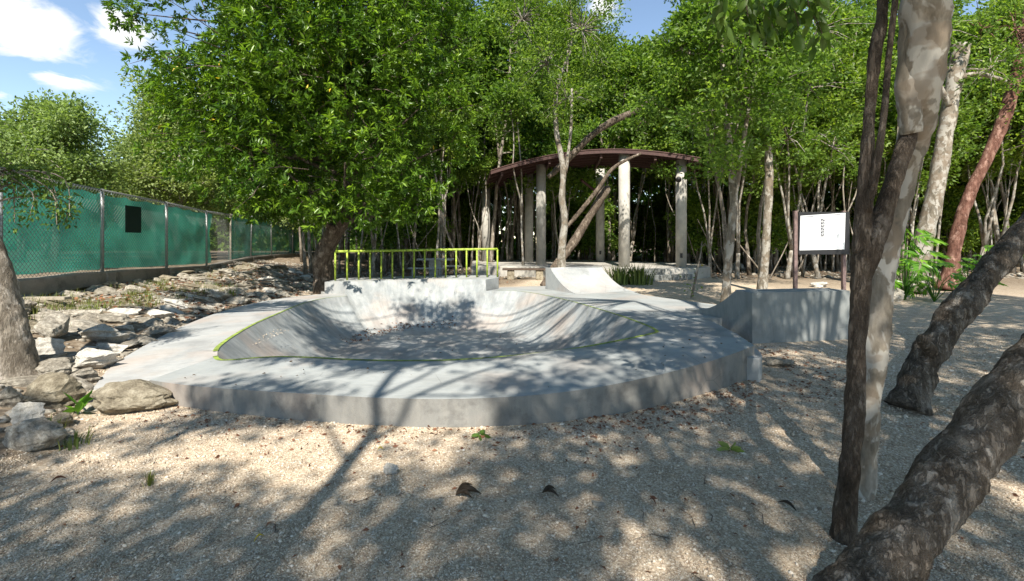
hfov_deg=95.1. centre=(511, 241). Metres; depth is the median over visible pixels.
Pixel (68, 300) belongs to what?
rock
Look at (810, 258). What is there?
tree
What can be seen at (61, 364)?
rock
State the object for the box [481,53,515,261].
tree
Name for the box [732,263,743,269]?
rock
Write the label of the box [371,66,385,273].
tree
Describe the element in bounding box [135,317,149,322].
rock
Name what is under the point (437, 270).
concrete bench
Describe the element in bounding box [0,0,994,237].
sky
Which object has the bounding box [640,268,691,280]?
stone steps
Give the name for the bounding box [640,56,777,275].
tree
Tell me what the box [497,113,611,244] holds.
tree
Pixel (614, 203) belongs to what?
tree
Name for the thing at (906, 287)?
philodendron
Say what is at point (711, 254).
dead branch
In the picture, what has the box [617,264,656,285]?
snake plant
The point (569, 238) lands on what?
tree
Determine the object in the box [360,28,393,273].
tree
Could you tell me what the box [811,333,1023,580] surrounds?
leaning tree
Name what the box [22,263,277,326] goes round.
bank grass
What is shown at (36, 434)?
rock
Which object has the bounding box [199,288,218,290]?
rock
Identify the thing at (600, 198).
leaning tree
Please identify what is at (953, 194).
tree
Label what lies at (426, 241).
dead branch
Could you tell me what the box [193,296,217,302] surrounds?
rock
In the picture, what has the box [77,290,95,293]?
rock
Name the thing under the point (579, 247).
tree
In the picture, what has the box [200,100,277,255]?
tree
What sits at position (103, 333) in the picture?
rock
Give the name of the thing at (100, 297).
wood litter
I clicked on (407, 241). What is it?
tree
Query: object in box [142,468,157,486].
grass tuft
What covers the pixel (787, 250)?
tree
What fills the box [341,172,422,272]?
tree
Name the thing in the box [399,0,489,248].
tree
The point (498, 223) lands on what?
tree
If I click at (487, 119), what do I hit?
tree
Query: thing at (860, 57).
tree
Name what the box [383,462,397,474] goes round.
stone
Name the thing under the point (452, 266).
concrete bench
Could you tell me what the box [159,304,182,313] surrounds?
rock
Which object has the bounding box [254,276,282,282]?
rock
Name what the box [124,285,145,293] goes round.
rock
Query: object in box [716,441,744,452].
leaf spray
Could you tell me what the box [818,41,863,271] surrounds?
tree
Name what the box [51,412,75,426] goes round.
rock
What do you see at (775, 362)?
stone
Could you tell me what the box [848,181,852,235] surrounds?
dead branch
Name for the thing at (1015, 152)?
tree
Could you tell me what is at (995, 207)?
tree
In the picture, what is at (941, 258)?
tree
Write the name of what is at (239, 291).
rock
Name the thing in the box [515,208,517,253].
tree
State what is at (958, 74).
pale tree
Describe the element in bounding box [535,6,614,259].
tree
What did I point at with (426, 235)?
dead branch
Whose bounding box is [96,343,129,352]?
rock
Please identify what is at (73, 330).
rock
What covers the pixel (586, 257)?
tree
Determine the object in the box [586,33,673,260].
tree
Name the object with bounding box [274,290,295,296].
rock
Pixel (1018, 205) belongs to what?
tree
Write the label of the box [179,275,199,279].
rock
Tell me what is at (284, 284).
rock
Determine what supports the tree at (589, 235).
on the ground at (1002, 313)
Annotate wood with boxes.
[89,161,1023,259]
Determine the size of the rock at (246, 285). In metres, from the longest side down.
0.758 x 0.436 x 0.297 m
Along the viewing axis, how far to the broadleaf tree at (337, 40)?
12.07 m
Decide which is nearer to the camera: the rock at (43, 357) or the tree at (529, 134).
the rock at (43, 357)
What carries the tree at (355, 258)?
on the ground at (1002, 313)
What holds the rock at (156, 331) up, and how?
on the ground at (1002, 313)
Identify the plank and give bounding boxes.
[23,296,71,299]
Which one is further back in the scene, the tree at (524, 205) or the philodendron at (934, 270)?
the tree at (524, 205)
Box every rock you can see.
[0,375,38,386]
[0,386,27,407]
[2,417,67,451]
[9,402,45,424]
[21,294,39,296]
[23,372,86,407]
[24,299,36,314]
[29,320,38,328]
[31,328,70,334]
[32,299,61,306]
[32,311,72,320]
[34,313,69,337]
[35,337,65,354]
[35,357,75,374]
[38,308,61,312]
[39,353,74,361]
[50,298,76,303]
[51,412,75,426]
[58,290,82,297]
[61,309,104,319]
[65,351,77,356]
[68,326,80,334]
[69,319,97,327]
[69,367,102,383]
[70,375,94,391]
[71,348,118,368]
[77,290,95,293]
[77,326,87,335]
[78,313,102,323]
[78,324,128,342]
[80,346,99,349]
[85,285,115,292]
[90,379,178,415]
[96,314,136,322]
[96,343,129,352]
[98,281,125,287]
[101,313,127,316]
[108,308,141,314]
[109,290,130,293]
[111,340,141,348]
[114,325,134,332]
[115,304,135,307]
[119,330,137,339]
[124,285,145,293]
[132,279,150,283]
[133,335,158,345]
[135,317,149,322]
[140,306,153,309]
[143,318,167,326]
[143,325,180,337]
[147,309,174,317]
[151,295,166,301]
[153,277,164,282]
[158,275,179,279]
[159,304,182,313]
[162,317,185,324]
[163,298,187,308]
[168,270,194,275]
[172,292,186,295]
[173,314,207,317]
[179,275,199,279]
[182,283,200,287]
[184,294,197,297]
[187,305,219,311]
[189,274,206,276]
[192,277,207,281]
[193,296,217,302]
[194,268,210,273]
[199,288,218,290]
[200,284,224,290]
[206,303,221,305]
[207,290,232,299]
[217,269,241,276]
[222,287,248,290]
[223,287,247,296]
[225,296,250,304]
[232,282,257,288]
[234,265,250,269]
[239,273,253,278]
[240,271,255,273]
[245,292,255,295]
[246,281,267,283]
[253,291,275,296]
[254,266,269,270]
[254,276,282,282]
[259,294,271,300]
[264,270,283,276]
[264,288,277,292]
[269,265,288,269]
[271,280,293,288]
[274,284,293,291]
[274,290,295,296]
[276,269,291,273]
[290,284,301,287]
[293,282,310,286]
[301,276,312,281]
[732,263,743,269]
[810,282,827,287]
[893,288,904,301]
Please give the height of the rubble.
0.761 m
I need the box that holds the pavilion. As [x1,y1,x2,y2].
[471,149,709,278]
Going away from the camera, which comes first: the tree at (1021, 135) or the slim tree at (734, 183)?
the slim tree at (734, 183)
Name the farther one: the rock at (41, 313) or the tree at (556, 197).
the tree at (556, 197)
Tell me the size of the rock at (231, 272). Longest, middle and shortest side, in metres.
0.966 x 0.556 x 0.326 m
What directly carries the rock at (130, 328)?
on the ground at (1002, 313)
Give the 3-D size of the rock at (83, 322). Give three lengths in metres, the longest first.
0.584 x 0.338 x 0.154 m
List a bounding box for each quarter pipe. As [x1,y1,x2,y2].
[546,266,636,293]
[685,288,849,343]
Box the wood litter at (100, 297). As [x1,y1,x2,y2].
[44,262,1020,321]
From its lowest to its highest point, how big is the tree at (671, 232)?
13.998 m
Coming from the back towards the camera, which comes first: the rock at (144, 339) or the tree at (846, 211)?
the tree at (846, 211)
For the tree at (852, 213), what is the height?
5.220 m
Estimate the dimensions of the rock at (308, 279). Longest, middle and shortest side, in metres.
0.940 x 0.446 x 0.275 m
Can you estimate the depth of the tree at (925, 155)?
24.53 m
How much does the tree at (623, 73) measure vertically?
15.176 m
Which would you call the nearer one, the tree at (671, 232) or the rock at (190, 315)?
the rock at (190, 315)
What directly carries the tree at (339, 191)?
on the ground at (1002, 313)
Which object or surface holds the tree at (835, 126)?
on the ground at (1002, 313)
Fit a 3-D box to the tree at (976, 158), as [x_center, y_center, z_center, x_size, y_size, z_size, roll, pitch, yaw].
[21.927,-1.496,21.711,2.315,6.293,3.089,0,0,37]
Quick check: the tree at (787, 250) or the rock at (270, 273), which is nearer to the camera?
the rock at (270, 273)
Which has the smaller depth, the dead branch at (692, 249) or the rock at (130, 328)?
the rock at (130, 328)
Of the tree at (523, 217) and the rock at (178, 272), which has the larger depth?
the tree at (523, 217)
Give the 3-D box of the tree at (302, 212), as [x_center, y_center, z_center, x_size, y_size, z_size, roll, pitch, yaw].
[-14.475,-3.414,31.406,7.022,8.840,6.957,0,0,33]
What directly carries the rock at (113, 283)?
on the ground at (1002, 313)
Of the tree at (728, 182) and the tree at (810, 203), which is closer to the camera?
the tree at (728, 182)
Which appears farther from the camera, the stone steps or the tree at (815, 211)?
the tree at (815, 211)
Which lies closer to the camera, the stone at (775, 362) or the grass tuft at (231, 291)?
the stone at (775, 362)
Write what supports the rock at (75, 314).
on the ground at (1002, 313)
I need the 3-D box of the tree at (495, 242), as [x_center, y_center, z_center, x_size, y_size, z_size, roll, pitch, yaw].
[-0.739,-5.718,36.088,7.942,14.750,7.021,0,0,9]
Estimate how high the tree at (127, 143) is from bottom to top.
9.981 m
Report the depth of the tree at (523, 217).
29.36 m
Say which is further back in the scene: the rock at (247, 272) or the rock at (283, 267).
the rock at (283, 267)
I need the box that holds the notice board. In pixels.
[793,211,849,289]
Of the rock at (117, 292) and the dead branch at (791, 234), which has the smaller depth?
the rock at (117, 292)
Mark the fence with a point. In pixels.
(115, 232)
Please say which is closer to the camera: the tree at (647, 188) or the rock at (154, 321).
the rock at (154, 321)
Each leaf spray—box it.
[471,429,490,440]
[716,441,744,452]
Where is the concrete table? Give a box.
[417,258,453,275]
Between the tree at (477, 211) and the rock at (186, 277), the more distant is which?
the tree at (477, 211)
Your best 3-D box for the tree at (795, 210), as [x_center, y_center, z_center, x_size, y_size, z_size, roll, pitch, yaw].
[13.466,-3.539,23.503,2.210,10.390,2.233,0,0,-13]
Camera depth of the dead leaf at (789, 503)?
2.82 m
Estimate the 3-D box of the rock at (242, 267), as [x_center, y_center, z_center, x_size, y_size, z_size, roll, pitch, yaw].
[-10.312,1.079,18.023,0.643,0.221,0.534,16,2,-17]
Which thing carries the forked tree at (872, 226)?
on the ground at (1002, 313)
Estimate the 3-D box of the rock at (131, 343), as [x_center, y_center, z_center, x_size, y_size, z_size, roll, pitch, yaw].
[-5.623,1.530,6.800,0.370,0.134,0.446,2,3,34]
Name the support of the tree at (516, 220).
on the ground at (1002, 313)
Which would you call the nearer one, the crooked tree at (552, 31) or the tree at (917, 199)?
the crooked tree at (552, 31)
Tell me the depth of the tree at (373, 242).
20.37 m
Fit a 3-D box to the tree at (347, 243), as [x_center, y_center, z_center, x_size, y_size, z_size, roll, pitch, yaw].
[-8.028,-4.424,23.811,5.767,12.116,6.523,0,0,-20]
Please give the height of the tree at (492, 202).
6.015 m
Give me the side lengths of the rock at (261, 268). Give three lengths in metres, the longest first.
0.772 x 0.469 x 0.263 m
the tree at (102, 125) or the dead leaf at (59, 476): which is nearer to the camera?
the dead leaf at (59, 476)
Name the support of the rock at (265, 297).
on the ground at (1002, 313)
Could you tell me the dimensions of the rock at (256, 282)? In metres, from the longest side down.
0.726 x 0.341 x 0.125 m
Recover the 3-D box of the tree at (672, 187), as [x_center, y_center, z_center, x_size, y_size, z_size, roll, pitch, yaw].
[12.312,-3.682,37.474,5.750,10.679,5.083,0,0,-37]
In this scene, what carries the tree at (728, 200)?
on the ground at (1002, 313)
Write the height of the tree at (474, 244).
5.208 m
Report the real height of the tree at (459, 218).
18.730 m
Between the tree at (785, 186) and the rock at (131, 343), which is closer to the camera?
the rock at (131, 343)
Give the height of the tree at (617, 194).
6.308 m
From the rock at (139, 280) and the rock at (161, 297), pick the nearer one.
the rock at (161, 297)
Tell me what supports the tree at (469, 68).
on the ground at (1002, 313)
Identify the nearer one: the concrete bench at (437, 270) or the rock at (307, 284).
the rock at (307, 284)
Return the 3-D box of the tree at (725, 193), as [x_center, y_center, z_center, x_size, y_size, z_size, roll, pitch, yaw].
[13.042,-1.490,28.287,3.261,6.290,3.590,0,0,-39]
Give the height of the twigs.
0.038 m
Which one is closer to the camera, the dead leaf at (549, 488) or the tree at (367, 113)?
the dead leaf at (549, 488)
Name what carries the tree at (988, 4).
on the ground at (1002, 313)
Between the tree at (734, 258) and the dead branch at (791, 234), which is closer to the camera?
the dead branch at (791, 234)
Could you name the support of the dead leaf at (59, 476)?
on the ground at (1002, 313)
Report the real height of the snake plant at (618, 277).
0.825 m
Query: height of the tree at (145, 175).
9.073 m
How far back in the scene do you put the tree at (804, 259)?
21.00 m
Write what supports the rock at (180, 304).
on the ground at (1002, 313)
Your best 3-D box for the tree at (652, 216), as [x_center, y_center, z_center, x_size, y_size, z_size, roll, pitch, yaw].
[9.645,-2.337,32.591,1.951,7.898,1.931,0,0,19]
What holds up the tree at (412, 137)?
on the ground at (1002, 313)
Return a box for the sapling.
[678,242,717,297]
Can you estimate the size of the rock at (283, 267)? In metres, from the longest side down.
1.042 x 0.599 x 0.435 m
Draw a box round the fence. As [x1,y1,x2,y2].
[0,169,337,295]
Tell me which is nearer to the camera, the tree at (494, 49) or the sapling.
the sapling
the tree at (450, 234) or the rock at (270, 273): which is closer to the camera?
the rock at (270, 273)
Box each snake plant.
[602,265,633,284]
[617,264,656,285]
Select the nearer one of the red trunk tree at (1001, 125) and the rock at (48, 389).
the rock at (48, 389)
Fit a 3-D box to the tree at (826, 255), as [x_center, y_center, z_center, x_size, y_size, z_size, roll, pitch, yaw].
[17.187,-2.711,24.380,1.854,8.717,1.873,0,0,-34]
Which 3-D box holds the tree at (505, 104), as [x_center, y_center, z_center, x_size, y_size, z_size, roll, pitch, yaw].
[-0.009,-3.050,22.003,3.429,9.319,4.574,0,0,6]
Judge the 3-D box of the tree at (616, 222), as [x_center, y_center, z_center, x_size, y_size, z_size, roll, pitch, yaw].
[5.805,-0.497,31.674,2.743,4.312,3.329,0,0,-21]
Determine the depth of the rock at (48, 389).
4.40 m
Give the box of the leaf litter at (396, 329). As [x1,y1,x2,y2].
[328,316,486,352]
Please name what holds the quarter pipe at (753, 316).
on the ground at (1002, 313)
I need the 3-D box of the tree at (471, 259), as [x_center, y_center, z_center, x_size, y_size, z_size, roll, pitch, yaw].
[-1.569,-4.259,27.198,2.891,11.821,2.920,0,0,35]
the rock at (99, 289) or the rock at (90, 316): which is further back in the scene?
the rock at (99, 289)
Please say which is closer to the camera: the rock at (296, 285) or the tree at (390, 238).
the rock at (296, 285)
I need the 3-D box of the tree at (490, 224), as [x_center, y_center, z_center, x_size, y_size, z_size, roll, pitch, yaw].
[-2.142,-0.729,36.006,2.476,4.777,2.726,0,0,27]
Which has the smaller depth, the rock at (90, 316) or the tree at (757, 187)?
the rock at (90, 316)
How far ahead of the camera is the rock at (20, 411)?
3.94 m
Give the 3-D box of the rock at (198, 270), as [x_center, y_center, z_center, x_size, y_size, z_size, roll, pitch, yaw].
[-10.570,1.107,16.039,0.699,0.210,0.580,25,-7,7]
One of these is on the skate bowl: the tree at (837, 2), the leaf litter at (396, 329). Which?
the leaf litter at (396, 329)
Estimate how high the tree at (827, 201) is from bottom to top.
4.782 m
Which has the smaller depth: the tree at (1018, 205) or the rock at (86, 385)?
the rock at (86, 385)
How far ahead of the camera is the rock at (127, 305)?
9.20 m
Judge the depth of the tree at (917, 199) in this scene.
21.51 m
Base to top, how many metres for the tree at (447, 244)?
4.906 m
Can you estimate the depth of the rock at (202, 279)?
13.52 m
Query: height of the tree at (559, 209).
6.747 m
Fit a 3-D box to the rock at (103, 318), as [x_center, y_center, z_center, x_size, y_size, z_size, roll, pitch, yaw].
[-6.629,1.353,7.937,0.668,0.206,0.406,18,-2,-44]
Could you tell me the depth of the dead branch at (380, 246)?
21.10 m
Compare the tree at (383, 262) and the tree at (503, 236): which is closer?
the tree at (383, 262)
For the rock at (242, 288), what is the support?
on the ground at (1002, 313)
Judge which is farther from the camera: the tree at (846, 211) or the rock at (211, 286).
the tree at (846, 211)
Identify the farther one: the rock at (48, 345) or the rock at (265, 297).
the rock at (265, 297)
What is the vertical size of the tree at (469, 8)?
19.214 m
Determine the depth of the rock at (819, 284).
16.21 m
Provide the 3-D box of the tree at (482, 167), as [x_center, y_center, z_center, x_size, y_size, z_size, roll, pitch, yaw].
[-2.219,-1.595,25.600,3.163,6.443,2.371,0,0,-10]
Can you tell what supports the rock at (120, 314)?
on the ground at (1002, 313)
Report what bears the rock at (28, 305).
on the ground at (1002, 313)
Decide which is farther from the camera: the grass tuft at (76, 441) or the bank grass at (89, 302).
the bank grass at (89, 302)
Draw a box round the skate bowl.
[94,275,761,426]
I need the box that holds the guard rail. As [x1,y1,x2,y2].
[334,248,497,280]
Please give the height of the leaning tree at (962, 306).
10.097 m
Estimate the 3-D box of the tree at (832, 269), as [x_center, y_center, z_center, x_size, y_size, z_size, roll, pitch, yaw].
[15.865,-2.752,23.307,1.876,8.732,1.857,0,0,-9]
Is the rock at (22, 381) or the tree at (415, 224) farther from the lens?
the tree at (415, 224)
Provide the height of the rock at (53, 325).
0.367 m
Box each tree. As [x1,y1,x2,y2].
[0,88,132,209]
[0,99,119,201]
[0,157,83,379]
[89,67,254,216]
[93,129,226,218]
[94,83,235,220]
[101,0,490,293]
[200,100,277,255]
[201,122,302,256]
[233,157,323,238]
[260,133,319,261]
[265,0,337,273]
[276,64,324,274]
[310,166,360,257]
[314,167,349,263]
[316,45,443,276]
[332,143,374,274]
[336,82,401,271]
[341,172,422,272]
[353,224,357,265]
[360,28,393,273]
[367,3,447,271]
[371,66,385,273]
[376,253,379,270]
[377,114,446,275]
[391,0,498,266]
[393,246,396,262]
[396,197,420,263]
[398,13,454,257]
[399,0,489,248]
[403,121,486,268]
[405,172,455,269]
[409,0,508,268]
[410,19,497,271]
[427,91,483,266]
[430,109,474,257]
[436,2,505,264]
[442,110,508,267]
[444,182,481,265]
[445,195,466,251]
[446,153,497,259]
[447,182,490,247]
[452,0,574,261]
[455,208,461,267]
[465,185,474,267]
[467,148,535,259]
[469,207,492,259]
[470,73,503,268]
[472,89,493,260]
[473,205,496,247]
[474,15,484,259]
[476,107,532,260]
[478,33,571,259]
[478,77,547,264]
[479,0,634,266]
[479,116,530,236]
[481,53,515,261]
[485,98,545,259]
[486,0,558,259]
[490,186,509,259]
[490,195,503,210]
[493,186,523,259]
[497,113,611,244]
[499,44,545,260]
[502,154,520,259]
[505,180,535,259]
[507,19,551,259]
[510,192,513,236]
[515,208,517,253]
[516,4,593,141]
[533,200,535,259]
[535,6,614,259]
[536,20,662,260]
[537,106,565,259]
[540,84,663,285]
[545,0,600,259]
[546,187,578,257]
[546,203,567,250]
[551,172,572,258]
[552,128,568,259]
[553,13,593,259]
[553,198,580,259]
[559,171,605,259]
[567,179,618,259]
[567,215,595,259]
[585,32,645,260]
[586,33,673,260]
[592,138,641,212]
[594,180,618,260]
[594,214,618,252]
[606,56,672,261]
[612,198,654,249]
[615,176,652,200]
[616,51,728,262]
[617,173,657,198]
[623,0,834,254]
[631,202,666,261]
[632,168,664,261]
[633,174,690,208]
[634,0,700,262]
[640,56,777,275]
[640,220,674,261]
[641,11,681,261]
[641,137,681,262]
[642,0,835,301]
[644,168,660,261]
[647,0,733,269]
[647,192,675,247]
[662,184,722,262]
[669,189,675,262]
[671,230,674,262]
[687,151,717,270]
[689,0,896,288]
[692,76,793,278]
[696,140,704,263]
[697,0,917,545]
[697,5,880,278]
[698,179,750,262]
[699,98,729,263]
[712,40,777,271]
[714,3,847,275]
[722,164,762,225]
[723,5,820,272]
[733,24,821,262]
[735,168,800,273]
[741,122,809,275]
[744,245,745,266]
[753,184,758,272]
[775,0,897,278]
[775,175,821,229]
[776,1,831,276]
[778,216,791,261]
[781,181,842,264]
[791,179,802,270]
[795,90,846,276]
[797,58,897,270]
[803,0,868,35]
[805,191,812,266]
[808,147,847,263]
[809,194,848,211]
[810,167,821,269]
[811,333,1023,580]
[812,95,986,202]
[817,179,842,270]
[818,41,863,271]
[823,200,854,237]
[824,169,834,270]
[829,0,875,261]
[831,169,834,271]
[836,180,916,248]
[839,178,849,270]
[841,107,896,276]
[848,82,865,266]
[853,0,1023,293]
[858,0,954,501]
[862,19,987,268]
[863,0,899,53]
[876,68,897,132]
[876,104,920,246]
[881,43,964,267]
[884,96,974,240]
[884,211,1023,415]
[886,37,1021,258]
[893,0,1023,275]
[904,177,990,254]
[906,218,908,255]
[926,0,1023,258]
[929,31,1022,273]
[934,0,1023,290]
[934,12,1013,274]
[939,13,962,266]
[939,182,1001,270]
[940,198,990,256]
[947,172,994,267]
[949,19,1023,241]
[953,144,1018,244]
[955,153,1009,252]
[955,171,1023,271]
[970,27,1023,162]
[974,0,1023,152]
[976,0,1003,12]
[981,136,1015,243]
[984,180,1020,270]
[992,175,1023,272]
[993,144,1023,225]
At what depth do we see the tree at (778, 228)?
22.57 m
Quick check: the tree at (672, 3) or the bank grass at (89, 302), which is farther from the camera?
the tree at (672, 3)
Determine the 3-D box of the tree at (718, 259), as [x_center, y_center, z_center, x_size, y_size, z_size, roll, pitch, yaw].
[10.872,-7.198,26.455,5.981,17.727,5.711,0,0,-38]
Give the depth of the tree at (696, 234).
24.49 m
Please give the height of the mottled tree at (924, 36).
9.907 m
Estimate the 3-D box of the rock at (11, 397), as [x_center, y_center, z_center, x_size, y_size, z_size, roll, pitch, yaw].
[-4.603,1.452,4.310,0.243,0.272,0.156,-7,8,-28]
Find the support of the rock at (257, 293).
on the ground at (1002, 313)
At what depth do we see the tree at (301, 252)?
24.42 m
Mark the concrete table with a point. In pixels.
(439, 262)
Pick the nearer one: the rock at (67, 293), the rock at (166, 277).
the rock at (67, 293)
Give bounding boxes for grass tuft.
[10,412,71,433]
[31,301,41,313]
[57,426,93,450]
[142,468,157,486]
[226,287,237,295]
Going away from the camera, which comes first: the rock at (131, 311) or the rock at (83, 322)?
the rock at (83, 322)
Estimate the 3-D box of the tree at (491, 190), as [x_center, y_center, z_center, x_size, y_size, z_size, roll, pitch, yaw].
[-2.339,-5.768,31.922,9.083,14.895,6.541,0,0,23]
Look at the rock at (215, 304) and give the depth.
10.88 m
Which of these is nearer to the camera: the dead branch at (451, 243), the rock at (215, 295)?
the rock at (215, 295)
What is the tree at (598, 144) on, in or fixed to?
on the ground at (1002, 313)
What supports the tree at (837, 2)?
on the ground at (1002, 313)
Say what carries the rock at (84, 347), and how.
on the ground at (1002, 313)
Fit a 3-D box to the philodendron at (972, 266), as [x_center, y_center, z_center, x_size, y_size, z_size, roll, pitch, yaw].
[13.380,0.848,13.411,1.377,1.502,1.083,0,0,0]
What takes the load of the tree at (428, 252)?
on the ground at (1002, 313)
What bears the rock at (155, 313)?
on the ground at (1002, 313)
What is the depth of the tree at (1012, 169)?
22.21 m
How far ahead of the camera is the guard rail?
13.72 m
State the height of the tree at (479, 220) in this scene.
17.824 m
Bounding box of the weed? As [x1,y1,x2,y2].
[62,390,92,414]
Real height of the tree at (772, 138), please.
9.775 m
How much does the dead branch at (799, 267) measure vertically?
3.394 m
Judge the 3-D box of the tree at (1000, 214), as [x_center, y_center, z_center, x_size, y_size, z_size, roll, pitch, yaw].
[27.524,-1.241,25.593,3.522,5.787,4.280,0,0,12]
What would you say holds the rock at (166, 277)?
on the ground at (1002, 313)
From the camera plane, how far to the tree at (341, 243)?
31.27 m
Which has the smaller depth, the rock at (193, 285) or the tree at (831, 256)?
the rock at (193, 285)
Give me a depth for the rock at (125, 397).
4.36 m
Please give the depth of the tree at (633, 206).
35.60 m
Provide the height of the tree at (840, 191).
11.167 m
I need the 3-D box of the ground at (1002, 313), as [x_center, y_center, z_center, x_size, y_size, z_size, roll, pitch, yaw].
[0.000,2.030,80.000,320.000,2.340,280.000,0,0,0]
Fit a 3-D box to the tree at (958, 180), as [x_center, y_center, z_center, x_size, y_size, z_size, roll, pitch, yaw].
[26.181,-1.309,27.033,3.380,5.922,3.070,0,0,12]
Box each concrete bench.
[408,267,442,275]
[443,265,459,274]
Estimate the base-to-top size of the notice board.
2.483 m
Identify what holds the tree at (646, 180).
on the ground at (1002, 313)
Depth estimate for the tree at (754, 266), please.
23.43 m
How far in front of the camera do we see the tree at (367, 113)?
24.59 m
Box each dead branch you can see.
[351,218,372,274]
[366,222,387,276]
[400,178,447,276]
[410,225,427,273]
[426,222,426,265]
[439,202,464,273]
[687,233,697,263]
[697,219,722,274]
[717,205,723,262]
[726,224,757,268]
[769,178,815,278]
[798,204,830,270]
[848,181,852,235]
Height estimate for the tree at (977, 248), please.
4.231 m
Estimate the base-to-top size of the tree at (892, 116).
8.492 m
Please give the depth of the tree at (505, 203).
33.38 m
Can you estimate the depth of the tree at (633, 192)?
39.86 m
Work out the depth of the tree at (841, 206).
27.24 m
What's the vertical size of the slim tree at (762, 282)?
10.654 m
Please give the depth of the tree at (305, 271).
19.29 m
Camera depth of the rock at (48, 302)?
8.54 m
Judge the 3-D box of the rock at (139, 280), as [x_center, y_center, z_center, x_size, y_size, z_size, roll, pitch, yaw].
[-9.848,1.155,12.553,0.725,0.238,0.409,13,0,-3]
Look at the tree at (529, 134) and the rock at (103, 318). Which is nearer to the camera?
the rock at (103, 318)
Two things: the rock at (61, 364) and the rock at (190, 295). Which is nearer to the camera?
the rock at (61, 364)
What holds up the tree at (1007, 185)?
on the ground at (1002, 313)
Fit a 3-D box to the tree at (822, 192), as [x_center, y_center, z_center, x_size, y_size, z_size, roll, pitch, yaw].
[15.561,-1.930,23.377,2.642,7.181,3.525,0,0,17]
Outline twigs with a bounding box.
[148,347,967,580]
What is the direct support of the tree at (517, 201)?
on the ground at (1002, 313)
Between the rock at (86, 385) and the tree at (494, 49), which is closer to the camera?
the rock at (86, 385)
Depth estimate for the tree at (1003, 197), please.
22.97 m
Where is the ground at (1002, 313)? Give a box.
[0,247,1023,580]
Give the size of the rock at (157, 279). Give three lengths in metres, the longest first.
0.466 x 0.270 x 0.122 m
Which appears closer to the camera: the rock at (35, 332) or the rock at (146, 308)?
the rock at (35, 332)
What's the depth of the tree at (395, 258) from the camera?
34.19 m
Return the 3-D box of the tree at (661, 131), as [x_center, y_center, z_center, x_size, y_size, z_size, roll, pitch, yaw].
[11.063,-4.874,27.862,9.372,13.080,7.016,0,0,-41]
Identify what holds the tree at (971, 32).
on the ground at (1002, 313)
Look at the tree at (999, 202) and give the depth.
23.50 m
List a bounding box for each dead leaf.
[51,475,65,481]
[456,482,481,497]
[542,485,558,496]
[779,500,795,510]
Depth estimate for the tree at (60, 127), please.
16.52 m
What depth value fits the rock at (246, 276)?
15.83 m
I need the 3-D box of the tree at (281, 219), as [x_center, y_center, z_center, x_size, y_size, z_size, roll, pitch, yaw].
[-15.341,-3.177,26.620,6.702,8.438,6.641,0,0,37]
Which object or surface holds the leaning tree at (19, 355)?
on the ground at (1002, 313)
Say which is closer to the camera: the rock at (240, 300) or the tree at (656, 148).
the rock at (240, 300)
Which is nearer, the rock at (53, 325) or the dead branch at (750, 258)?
the rock at (53, 325)
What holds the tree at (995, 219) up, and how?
on the ground at (1002, 313)
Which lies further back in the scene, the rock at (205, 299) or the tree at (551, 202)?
the tree at (551, 202)
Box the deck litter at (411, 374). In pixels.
[185,332,748,384]
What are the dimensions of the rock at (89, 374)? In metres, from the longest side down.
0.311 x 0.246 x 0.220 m
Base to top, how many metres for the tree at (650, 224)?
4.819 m
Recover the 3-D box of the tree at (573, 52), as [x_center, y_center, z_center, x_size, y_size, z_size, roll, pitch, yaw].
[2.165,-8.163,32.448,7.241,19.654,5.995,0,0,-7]
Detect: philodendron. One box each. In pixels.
[895,228,952,299]
[898,260,965,301]
[953,245,1006,285]
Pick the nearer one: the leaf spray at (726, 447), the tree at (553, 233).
the leaf spray at (726, 447)
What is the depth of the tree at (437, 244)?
22.56 m
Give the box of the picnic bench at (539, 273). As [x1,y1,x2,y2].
[502,268,545,279]
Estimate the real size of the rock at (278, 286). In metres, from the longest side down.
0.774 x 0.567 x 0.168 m
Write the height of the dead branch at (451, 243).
3.600 m
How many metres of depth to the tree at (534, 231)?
32.53 m
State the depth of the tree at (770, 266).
23.82 m
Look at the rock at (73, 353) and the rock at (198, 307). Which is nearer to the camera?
the rock at (73, 353)
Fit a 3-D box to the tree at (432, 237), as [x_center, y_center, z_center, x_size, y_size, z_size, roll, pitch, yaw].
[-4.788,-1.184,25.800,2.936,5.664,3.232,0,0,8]
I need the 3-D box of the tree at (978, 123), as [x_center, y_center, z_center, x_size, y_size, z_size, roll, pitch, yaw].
[19.761,-4.667,22.579,5.186,12.617,5.446,0,0,-9]
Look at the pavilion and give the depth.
22.20 m
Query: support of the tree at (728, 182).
on the ground at (1002, 313)
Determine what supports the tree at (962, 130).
on the ground at (1002, 313)
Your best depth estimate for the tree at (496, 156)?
27.47 m
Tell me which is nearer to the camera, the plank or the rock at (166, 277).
the plank
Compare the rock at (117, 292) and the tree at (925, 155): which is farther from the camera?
the tree at (925, 155)
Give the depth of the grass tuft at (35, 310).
7.54 m
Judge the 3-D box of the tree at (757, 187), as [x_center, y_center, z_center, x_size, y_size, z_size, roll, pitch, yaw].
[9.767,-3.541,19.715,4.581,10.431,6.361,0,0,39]
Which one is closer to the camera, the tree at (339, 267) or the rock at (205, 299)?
the rock at (205, 299)
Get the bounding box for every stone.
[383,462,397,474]
[591,500,605,506]
[764,357,794,366]
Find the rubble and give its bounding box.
[0,259,344,437]
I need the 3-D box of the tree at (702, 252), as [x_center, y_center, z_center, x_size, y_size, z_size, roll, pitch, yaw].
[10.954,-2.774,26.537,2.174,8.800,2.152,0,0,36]

